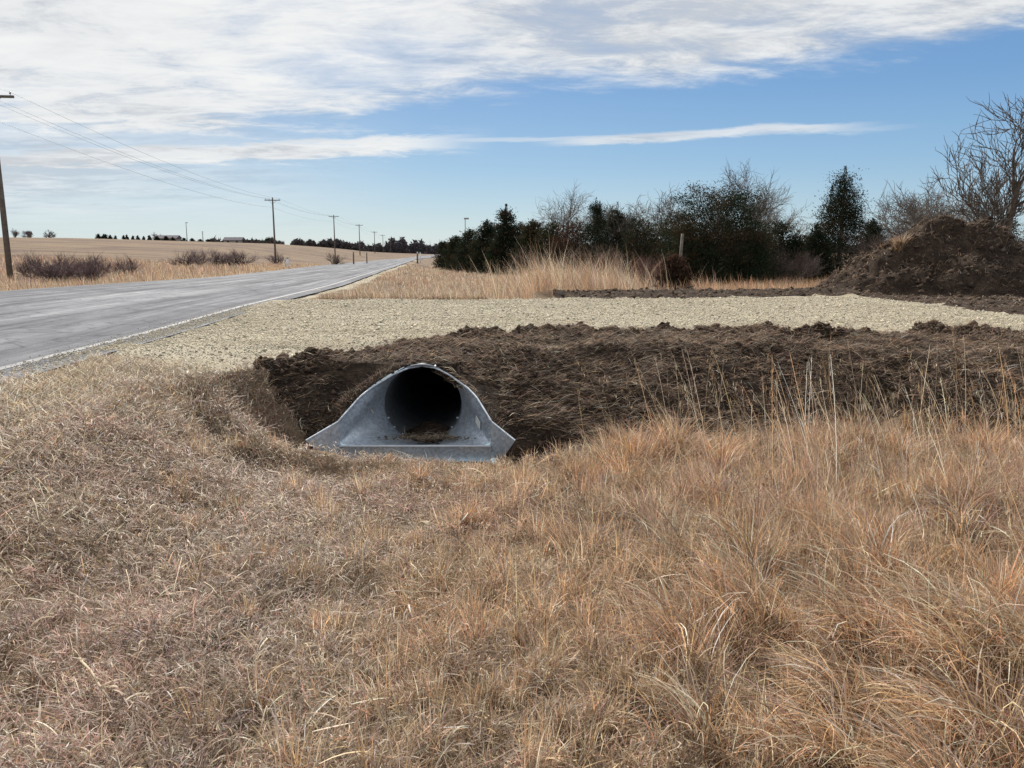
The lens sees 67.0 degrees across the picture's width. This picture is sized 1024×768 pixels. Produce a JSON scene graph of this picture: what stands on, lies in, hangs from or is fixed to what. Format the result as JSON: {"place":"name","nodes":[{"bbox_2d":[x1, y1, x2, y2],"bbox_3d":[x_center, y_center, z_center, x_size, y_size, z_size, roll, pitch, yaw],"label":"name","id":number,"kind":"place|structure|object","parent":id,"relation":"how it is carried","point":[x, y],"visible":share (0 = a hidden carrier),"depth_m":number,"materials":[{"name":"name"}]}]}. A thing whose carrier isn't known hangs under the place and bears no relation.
{"place":"outdoors","nodes":[
{"label":"outdoors","id":0,"kind":"place"},
{"bbox_2d":[0,255,434,382],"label":"road","id":1,"kind":"structure","parent":0,"point":[36,322],"depth_m":15.28,"materials":[{"name":"grey asphalt"}]},
{"bbox_2d":[3,258,400,291],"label":"road marking","id":2,"kind":"object","parent":1,"relation":"on","point":[149,281],"visible":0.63,"depth_m":27.80,"materials":[{"name":"paint"}]},
{"bbox_2d":[0,257,429,369],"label":"road marking","id":3,"kind":"object","parent":1,"relation":"on","point":[39,358],"visible":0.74,"depth_m":9.97,"materials":[{"name":"paint"}]},
{"bbox_2d":[333,363,495,423],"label":"rim","id":4,"kind":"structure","parent":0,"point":[346,406],"depth_m":7.89,"materials":[{"name":"metal"}]},
{"bbox_2d":[0,237,1023,767],"bbox_3d":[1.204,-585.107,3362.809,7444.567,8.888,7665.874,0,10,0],"label":"ground","id":5,"kind":"structure","parent":0,"point":[152,251],"depth_m":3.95,"materials":[{"name":"brown plant"}]},
{"bbox_2d":[0,91,13,281],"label":"utility pole","id":6,"kind":"object","parent":5,"relation":"on","point":[7,249],"visible":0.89,"depth_m":44.73,"materials":[{"name":"brown wood"}]},
{"bbox_2d":[1,122,366,233],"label":"power line","id":7,"kind":"object","parent":6,"relation":"attached to","point":[135,172],"visible":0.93,"depth_m":65.86,"materials":[{"name":"grey metal"}]},
{"bbox_2d":[1,105,387,238],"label":"power line","id":8,"kind":"object","parent":6,"relation":"attached to","point":[149,165],"visible":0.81,"depth_m":70.93,"materials":[{"name":"grey metal"}]},
{"bbox_2d":[1,101,388,238],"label":"power line","id":9,"kind":"object","parent":6,"relation":"attached to","point":[150,163],"visible":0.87,"depth_m":67.11,"materials":[{"name":"grey metal"}]},
{"bbox_2d":[2,89,390,238],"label":"power line","id":10,"kind":"object","parent":6,"relation":"attached to","point":[149,155],"visible":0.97,"depth_m":63.38,"materials":[{"name":"grey metal"}]},
{"bbox_2d":[12,228,19,236],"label":"bare tree","id":11,"kind":"object","parent":5,"relation":"on","point":[15,233],"visible":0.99,"depth_m":315.40,"materials":[{"name":"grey plant"}]},
{"bbox_2d":[3,260,47,278],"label":"bare shrub","id":12,"kind":"object","parent":5,"relation":"on","point":[20,269],"visible":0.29,"depth_m":51.14,"materials":[{"name":"brown plant"}]},
{"bbox_2d":[19,231,33,237],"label":"bare tree","id":13,"kind":"object","parent":5,"relation":"on","point":[27,234],"visible":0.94,"depth_m":313.24,"materials":[{"name":"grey plant"}]},
{"bbox_2d":[32,498,41,526],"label":"twig","id":14,"kind":"object","parent":5,"relation":"on","point":[36,510],"visible":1,"depth_m":3.90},
{"bbox_2d":[11,249,74,279],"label":"bare shrub","id":15,"kind":"object","parent":5,"relation":"on","point":[33,261],"visible":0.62,"depth_m":49.29,"materials":[{"name":"brown plant"}]},
{"bbox_2d":[43,229,55,237],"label":"bare tree","id":16,"kind":"object","parent":5,"relation":"on","point":[49,235],"visible":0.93,"depth_m":315.12,"materials":[{"name":"grey plant"}]},
{"bbox_2d":[15,256,90,283],"bbox_3d":[-26.011,-6.326,43.257,4.019,1.831,3.453,0,10,0],"label":"bare shrub","id":17,"kind":"object","parent":5,"relation":"on","point":[53,272],"visible":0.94,"depth_m":43.15,"materials":[{"name":"brown plant"}]},
{"bbox_2d":[37,254,87,280],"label":"bare shrub","id":18,"kind":"object","parent":5,"relation":"on","point":[70,271],"visible":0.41,"depth_m":46.70,"materials":[{"name":"brown plant"}]},
{"bbox_2d":[41,250,107,279],"bbox_3d":[-28.642,-7.729,50.550,5.171,2.122,3.427,-2,10,-13],"label":"bare shrub","id":19,"kind":"object","parent":5,"relation":"on","point":[95,261],"visible":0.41,"depth_m":50.29,"materials":[{"name":"brown plant"}]},
{"bbox_2d":[65,261,113,281],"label":"bare shrub","id":20,"kind":"object","parent":5,"relation":"on","point":[90,271],"visible":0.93,"depth_m":44.47,"materials":[{"name":"brown plant"}]},
{"bbox_2d":[69,254,119,275],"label":"bare shrub","id":21,"kind":"object","parent":5,"relation":"on","point":[99,269],"visible":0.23,"depth_m":52.38,"materials":[{"name":"brown plant"}]},
{"bbox_2d":[77,657,132,700],"bbox_3d":[-1.450,1.026,2.771,0.374,0.042,0.124,9,13,42],"label":"corn stalk","id":22,"kind":"object","parent":5,"relation":"on","point":[85,665],"visible":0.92,"depth_m":2.68,"materials":[{"name":"beige plant"}]},
{"bbox_2d":[97,259,132,276],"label":"bare shrub","id":23,"kind":"object","parent":5,"relation":"on","point":[115,268],"visible":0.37,"depth_m":57.31,"materials":[{"name":"brown plant"}]},
{"bbox_2d":[109,254,146,275],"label":"bare shrub","id":24,"kind":"object","parent":5,"relation":"on","point":[119,264],"visible":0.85,"depth_m":59.15,"materials":[{"name":"brown plant"}]},
{"bbox_2d":[153,235,181,240],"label":"farm building","id":25,"kind":"structure","parent":5,"relation":"on","point":[176,237],"depth_m":330.73,"materials":[{"name":"white metal"}]},
{"bbox_2d":[168,557,181,598],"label":"twig","id":26,"kind":"object","parent":5,"relation":"on","point":[176,578],"visible":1,"depth_m":3.66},
{"bbox_2d":[162,249,203,266],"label":"bare shrub","id":27,"kind":"object","parent":5,"relation":"on","point":[189,261],"visible":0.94,"depth_m":90.18,"materials":[{"name":"brown plant"}]},
{"bbox_2d":[0,350,373,610],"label":"road edge thatch","id":28,"kind":"object","parent":5,"relation":"on","point":[52,376],"visible":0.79,"depth_m":5.81,"materials":[{"name":"plant"}]},
{"bbox_2d":[186,247,215,265],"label":"bare shrub","id":29,"kind":"object","parent":5,"relation":"on","point":[203,261],"visible":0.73,"depth_m":92.53,"materials":[{"name":"brown plant"}]},
{"bbox_2d":[198,247,239,265],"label":"bare shrub","id":30,"kind":"object","parent":5,"relation":"on","point":[216,258],"visible":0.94,"depth_m":95.25,"materials":[{"name":"brown plant"}]},
{"bbox_2d":[223,237,244,242],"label":"farm building","id":31,"kind":"structure","parent":5,"relation":"on","point":[234,239],"depth_m":337.06,"materials":[{"name":"white metal"}]},
{"bbox_2d":[210,247,257,265],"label":"bare shrub","id":32,"kind":"object","parent":5,"relation":"on","point":[232,258],"visible":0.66,"depth_m":96.88,"materials":[{"name":"brown plant"}]},
{"bbox_2d":[225,246,259,266],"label":"bare shrub","id":33,"kind":"object","parent":5,"relation":"on","point":[248,259],"visible":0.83,"depth_m":97.65,"materials":[{"name":"brown plant"}]},
{"bbox_2d":[264,198,279,262],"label":"utility pole","id":34,"kind":"object","parent":5,"relation":"on","point":[272,200],"visible":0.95,"depth_m":131.24,"materials":[{"name":"brown wood"}]},
{"bbox_2d":[261,250,289,264],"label":"bare shrub","id":35,"kind":"object","parent":5,"relation":"on","point":[280,260],"visible":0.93,"depth_m":108.22,"materials":[{"name":"brown plant"}]},
{"bbox_2d":[302,517,319,524],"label":"dry leaf","id":36,"kind":"object","parent":5,"relation":"on","point":[313,518],"visible":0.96,"depth_m":4.75,"materials":[{"name":"beige plant"}]},
{"bbox_2d":[329,215,338,256],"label":"utility pole","id":37,"kind":"object","parent":5,"relation":"on","point":[333,216],"visible":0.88,"depth_m":204.11,"materials":[{"name":"brown wood"}]},
{"bbox_2d":[327,252,347,263],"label":"bare shrub","id":38,"kind":"object","parent":5,"relation":"on","point":[333,259],"visible":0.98,"depth_m":94.41,"materials":[{"name":"brown plant"}]},
{"bbox_2d":[355,225,362,254],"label":"utility pole","id":39,"kind":"object","parent":5,"relation":"on","point":[359,236],"visible":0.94,"depth_m":276.92,"materials":[{"name":"brown wood"}]},
{"bbox_2d":[0,239,824,299],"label":"roadside grass","id":40,"kind":"structure","parent":5,"relation":"on","point":[543,280],"depth_m":29.99,"materials":[{"name":"beige plant"}]},
{"bbox_2d":[417,521,434,527],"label":"dry leaf","id":41,"kind":"object","parent":5,"relation":"on","point":[426,522],"visible":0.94,"depth_m":4.73,"materials":[{"name":"beige plant"}]},
{"bbox_2d":[415,590,445,593],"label":"twig","id":42,"kind":"object","parent":5,"relation":"on","point":[430,591],"visible":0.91,"depth_m":3.77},
{"bbox_2d":[405,456,461,467],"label":"sod clump","id":43,"kind":"object","parent":5,"relation":"on","point":[440,459],"visible":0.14,"depth_m":7.20,"materials":[{"name":"brown plant"}]},
{"bbox_2d":[432,239,452,267],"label":"cedar tree","id":44,"kind":"object","parent":5,"relation":"on","point":[441,246],"visible":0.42,"depth_m":78.56,"materials":[{"name":"green plant"}]},
{"bbox_2d":[440,235,463,269],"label":"cedar tree","id":45,"kind":"object","parent":5,"relation":"on","point":[453,240],"visible":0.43,"depth_m":70.56,"materials":[{"name":"green plant"}]},
{"bbox_2d":[448,227,484,271],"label":"cedar tree","id":46,"kind":"object","parent":5,"relation":"on","point":[467,237],"visible":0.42,"depth_m":64.52,"materials":[{"name":"green plant"}]},
{"bbox_2d":[463,219,502,272],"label":"cedar tree","id":47,"kind":"object","parent":5,"relation":"on","point":[485,235],"visible":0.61,"depth_m":58.60,"materials":[{"name":"green plant"}]},
{"bbox_2d":[480,204,520,274],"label":"cedar tree","id":48,"kind":"object","parent":5,"relation":"on","point":[506,229],"visible":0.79,"depth_m":54.55,"materials":[{"name":"green plant"}]},
{"bbox_2d":[0,295,1023,444],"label":"loose gravel","id":49,"kind":"structure","parent":5,"relation":"on","point":[589,315],"depth_m":12.56,"materials":[{"name":"beige gravel"}]},
{"bbox_2d":[0,257,1023,413],"bbox_3d":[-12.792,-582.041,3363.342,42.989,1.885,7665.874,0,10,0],"label":"gravel drive","id":50,"kind":"structure","parent":5,"relation":"on","point":[260,347],"depth_m":11.74,"materials":[{"name":"gravel"}]},
{"bbox_2d":[504,221,524,271],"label":"cedar tree","id":51,"kind":"object","parent":5,"relation":"on","point":[519,226],"visible":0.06,"depth_m":55.62,"materials":[{"name":"green plant"}]},
{"bbox_2d":[508,218,545,273],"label":"cedar tree","id":52,"kind":"object","parent":5,"relation":"on","point":[529,231],"visible":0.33,"depth_m":51.71,"materials":[{"name":"green plant"}]},
{"bbox_2d":[511,245,552,272],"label":"bare shrub","id":53,"kind":"object","parent":5,"relation":"on","point":[528,259],"visible":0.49,"depth_m":41.09,"materials":[{"name":"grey plant"}]},
{"bbox_2d":[526,221,574,268],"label":"cedar tree","id":54,"kind":"object","parent":5,"relation":"on","point":[549,232],"visible":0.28,"depth_m":48.98,"materials":[{"name":"green plant"}]},
{"bbox_2d":[522,180,593,234],"bbox_3d":[3.058,-10.238,51.563,5.690,6.506,5.407,0,10,0],"label":"bare tree","id":55,"kind":"object","parent":5,"relation":"on","point":[555,216],"visible":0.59,"depth_m":50.53,"materials":[{"name":"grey plant"}]},
{"bbox_2d":[538,222,588,266],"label":"cedar tree","id":56,"kind":"object","parent":5,"relation":"on","point":[558,243],"visible":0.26,"depth_m":47.03,"materials":[{"name":"green plant"}]},
{"bbox_2d":[543,240,594,275],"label":"bare shrub","id":57,"kind":"object","parent":5,"relation":"on","point":[577,258],"visible":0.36,"depth_m":37.38,"materials":[{"name":"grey plant"}]},
{"bbox_2d":[551,217,593,272],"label":"cedar tree","id":58,"kind":"object","parent":5,"relation":"on","point":[579,228],"visible":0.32,"depth_m":46.02,"materials":[{"name":"green plant"}]},
{"bbox_2d":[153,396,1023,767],"bbox_3d":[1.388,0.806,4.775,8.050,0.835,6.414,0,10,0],"label":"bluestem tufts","id":59,"kind":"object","parent":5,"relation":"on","point":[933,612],"visible":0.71,"depth_m":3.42,"materials":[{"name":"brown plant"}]},
{"bbox_2d":[569,197,617,271],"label":"cedar tree","id":60,"kind":"object","parent":5,"relation":"on","point":[596,226],"visible":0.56,"depth_m":44.85,"materials":[{"name":"green plant"}]},
{"bbox_2d":[579,240,633,278],"bbox_3d":[4.065,-5.458,35.393,2.560,2.293,3.388,5,11,27],"label":"bare shrub","id":61,"kind":"object","parent":5,"relation":"on","point":[601,255],"visible":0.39,"depth_m":35.63,"materials":[{"name":"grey plant"}]},
{"bbox_2d":[205,236,1022,253],"bbox_3d":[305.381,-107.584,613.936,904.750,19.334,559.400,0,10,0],"label":"distant woods","id":62,"kind":"object","parent":5,"relation":"on","point":[401,245],"visible":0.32,"depth_m":512.62,"materials":[{"name":"green plant"}]},
{"bbox_2d":[602,201,634,268],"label":"cedar tree","id":63,"kind":"object","parent":5,"relation":"on","point":[618,213],"visible":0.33,"depth_m":46.81,"materials":[{"name":"green plant"}]},
{"bbox_2d":[591,248,652,279],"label":"bare shrub","id":64,"kind":"object","parent":5,"relation":"on","point":[613,263],"visible":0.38,"depth_m":32.44,"materials":[{"name":"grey plant"}]},
{"bbox_2d":[565,185,691,266],"bbox_3d":[7.560,-8.841,47.566,8.533,6.935,7.164,0,10,0],"label":"bare tree","id":65,"kind":"object","parent":5,"relation":"on","point":[657,215],"visible":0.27,"depth_m":46.88,"materials":[{"name":"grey plant"}]},
{"bbox_2d":[614,213,647,264],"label":"cedar tree","id":66,"kind":"object","parent":5,"relation":"on","point":[631,217],"visible":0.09,"depth_m":47.84,"materials":[{"name":"green plant"}]},
{"bbox_2d":[604,217,662,277],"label":"cedar tree","id":67,"kind":"object","parent":5,"relation":"on","point":[640,245],"visible":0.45,"depth_m":43.95,"materials":[{"name":"green plant"}]},
{"bbox_2d":[628,250,665,288],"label":"bare shrub","id":68,"kind":"object","parent":5,"relation":"on","point":[645,267],"visible":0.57,"depth_m":29.26,"materials":[{"name":"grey plant"}]},
{"bbox_2d":[638,217,678,274],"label":"cedar tree","id":69,"kind":"object","parent":5,"relation":"on","point":[653,243],"visible":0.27,"depth_m":43.09,"materials":[{"name":"green plant"}]},
{"bbox_2d":[652,253,694,289],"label":"shrub","id":70,"kind":"object","parent":5,"relation":"on","point":[676,269],"visible":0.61,"depth_m":22.13,"materials":[{"name":"brown plant"}]},
{"bbox_2d":[679,234,683,256],"bbox_3d":[6.439,-4.449,29.683,0.161,2.606,0.148,0,9,-17],"label":"fence post","id":71,"kind":"object","parent":5,"relation":"on","point":[681,245],"visible":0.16,"depth_m":29.52,"materials":[{"name":"grey wood"}]},
{"bbox_2d":[667,218,707,282],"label":"cedar tree","id":72,"kind":"object","parent":5,"relation":"on","point":[688,228],"visible":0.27,"depth_m":36.17,"materials":[{"name":"green plant"}]},
{"bbox_2d":[689,231,724,277],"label":"cedar tree","id":73,"kind":"object","parent":5,"relation":"on","point":[705,245],"visible":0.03,"depth_m":38.05,"materials":[{"name":"green plant"}]},
{"bbox_2d":[655,176,788,286],"bbox_3d":[9.727,-7.225,37.296,6.706,5.482,6.759,0,10,0],"label":"cedar tree","id":74,"kind":"object","parent":5,"relation":"on","point":[746,260],"visible":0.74,"depth_m":36.30,"materials":[{"name":"green plant"}]},
{"bbox_2d":[695,178,792,245],"bbox_3d":[14.065,-9.772,48.045,6.675,6.788,5.954,2,10,10],"label":"bare tree","id":75,"kind":"object","parent":5,"relation":"on","point":[774,208],"visible":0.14,"depth_m":46.47,"materials":[{"name":"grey plant"}]},
{"bbox_2d":[699,159,793,262],"bbox_3d":[13.552,-9.047,46.406,6.138,9.059,6.532,0,10,0],"label":"bare tree","id":76,"kind":"object","parent":5,"relation":"on","point":[764,204],"visible":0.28,"depth_m":44.84,"materials":[{"name":"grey plant"}]},
{"bbox_2d":[721,219,777,281],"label":"cedar tree","id":77,"kind":"object","parent":5,"relation":"on","point":[762,242],"visible":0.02,"depth_m":38.98,"materials":[{"name":"green plant"}]},
{"bbox_2d":[752,205,810,257],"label":"bare tree","id":78,"kind":"object","parent":5,"relation":"on","point":[790,219],"visible":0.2,"depth_m":50.53,"materials":[{"name":"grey plant"}]},
{"bbox_2d":[761,220,803,281],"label":"cedar tree","id":79,"kind":"object","parent":5,"relation":"on","point":[780,233],"visible":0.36,"depth_m":41.02,"materials":[{"name":"green plant"}]},
{"bbox_2d":[776,229,811,278],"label":"cedar tree","id":80,"kind":"object","parent":5,"relation":"on","point":[800,235],"visible":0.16,"depth_m":41.12,"materials":[{"name":"green plant"}]},
{"bbox_2d":[768,246,826,284],"bbox_3d":[13.354,-5.693,36.982,3.606,2.246,2.807,0,10,0],"label":"bare shrub","id":81,"kind":"object","parent":5,"relation":"on","point":[805,269],"visible":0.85,"depth_m":36.48,"materials":[{"name":"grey plant"}]},
{"bbox_2d":[575,324,1023,733],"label":"tall stalks","id":82,"kind":"object","parent":5,"relation":"on","point":[899,429],"visible":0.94,"depth_m":5.67,"materials":[{"name":"beige plant"}]},
{"bbox_2d":[789,221,841,282],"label":"cedar tree","id":83,"kind":"object","parent":5,"relation":"on","point":[813,244],"visible":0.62,"depth_m":38.14,"materials":[{"name":"green plant"}]},
{"bbox_2d":[783,166,883,280],"bbox_3d":[16.712,-7.993,39.146,5.574,6.111,5.412,4,11,24],"label":"cedar tree","id":84,"kind":"object","parent":5,"relation":"on","point":[843,205],"visible":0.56,"depth_m":38.76,"materials":[{"name":"green plant"}]},
{"bbox_2d":[831,222,906,269],"bbox_3d":[15.969,-5.351,32.129,4.482,3.085,3.709,0,10,0],"label":"bare shrub","id":85,"kind":"object","parent":5,"relation":"on","point":[863,244],"visible":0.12,"depth_m":32.41,"materials":[{"name":"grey plant"}]},
{"bbox_2d":[848,213,890,259],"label":"cedar tree","id":86,"kind":"object","parent":5,"relation":"on","point":[877,228],"visible":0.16,"depth_m":40.05,"materials":[{"name":"green plant"}]},
{"bbox_2d":[840,210,950,263],"bbox_3d":[18.093,-5.997,34.926,5.212,4.148,4.838,0,10,0],"label":"bare shrub","id":87,"kind":"object","parent":5,"relation":"on","point":[893,230],"visible":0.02,"depth_m":34.73,"materials":[{"name":"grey plant"}]},
{"bbox_2d":[856,184,965,239],"bbox_3d":[22.177,-8.381,43.314,6.850,5.773,7.768,9,13,42],"label":"bare tree","id":88,"kind":"object","parent":5,"relation":"on","point":[911,211],"visible":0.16,"depth_m":42.92,"materials":[{"name":"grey plant"}]},
{"bbox_2d":[812,212,1023,296],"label":"dirt mound","id":89,"kind":"object","parent":5,"relation":"on","point":[944,255],"visible":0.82,"depth_m":20.26,"materials":[{"name":"soil"}]},
{"bbox_2d":[887,191,954,235],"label":"bare tree","id":90,"kind":"object","parent":5,"relation":"on","point":[913,210],"visible":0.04,"depth_m":42.09,"materials":[{"name":"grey plant"}]},
{"bbox_2d":[864,173,982,235],"bbox_3d":[24.771,-9.334,46.392,6.682,6.775,11.085,0,10,0],"label":"bare tree","id":91,"kind":"object","parent":5,"relation":"on","point":[896,201],"visible":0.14,"depth_m":47.81,"materials":[{"name":"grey plant"}]},
{"bbox_2d":[856,181,1022,240],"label":"bare tree","id":92,"kind":"object","parent":5,"relation":"on","point":[907,220],"visible":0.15,"depth_m":39.89,"materials":[{"name":"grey plant"}]},
{"bbox_2d":[922,94,1023,233],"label":"bare tree","id":93,"kind":"object","parent":5,"relation":"on","point":[1010,208],"visible":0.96,"depth_m":29.75,"materials":[{"name":"brown plant"}]},
{"bbox_2d":[995,218,1023,242],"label":"cedar tree","id":94,"kind":"object","parent":5,"relation":"on","point":[1015,224],"visible":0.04,"depth_m":34.98,"materials":[{"name":"green plant"}]},
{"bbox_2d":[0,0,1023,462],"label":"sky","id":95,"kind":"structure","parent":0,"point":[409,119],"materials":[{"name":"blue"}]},
{"bbox_2d":[258,287,1023,468],"bbox_3d":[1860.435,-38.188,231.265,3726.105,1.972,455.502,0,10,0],"label":"dirt bank","id":96,"kind":"structure","parent":0,"point":[355,371],"depth_m":8.55,"materials":[{"name":"soil"}]},
{"bbox_2d":[305,363,515,462],"bbox_3d":[-0.970,-0.352,12.238,2.012,1.124,9.889,0,10,0],"label":"culvert","id":97,"kind":"object","parent":96,"relation":"in","point":[408,397],"visible":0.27,"depth_m":7.95,"materials":[{"name":"metal"}]},
{"bbox_2d":[406,421,449,443],"bbox_3d":[-0.930,0.584,8.136,1.280,0.216,0.913,0,10,0],"label":"sediment","id":98,"kind":"object","parent":97,"relation":"in","point":[430,426],"visible":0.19,"depth_m":8.42,"materials":[{"name":"soil"}]},
{"bbox_2d":[322,358,507,459],"bbox_3d":[-0.957,0.240,7.931,1.911,0.964,0.992,0,10,0],"label":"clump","id":99,"kind":"object","parent":96,"relation":"on","point":[426,428],"visible":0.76,"depth_m":7.92,"materials":[{"name":"brown soil"}]},
{"bbox_2d":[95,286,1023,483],"bbox_3d":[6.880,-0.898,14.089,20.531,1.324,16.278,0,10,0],"label":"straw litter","id":100,"kind":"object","parent":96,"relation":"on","point":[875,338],"visible":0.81,"depth_m":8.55,"materials":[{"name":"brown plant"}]},
{"bbox_2d":[253,285,1023,464],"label":"soil clods","id":101,"kind":"object","parent":96,"relation":"on","point":[568,375],"visible":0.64,"depth_m":8.91,"materials":[{"name":"brown soil"}]}
]}

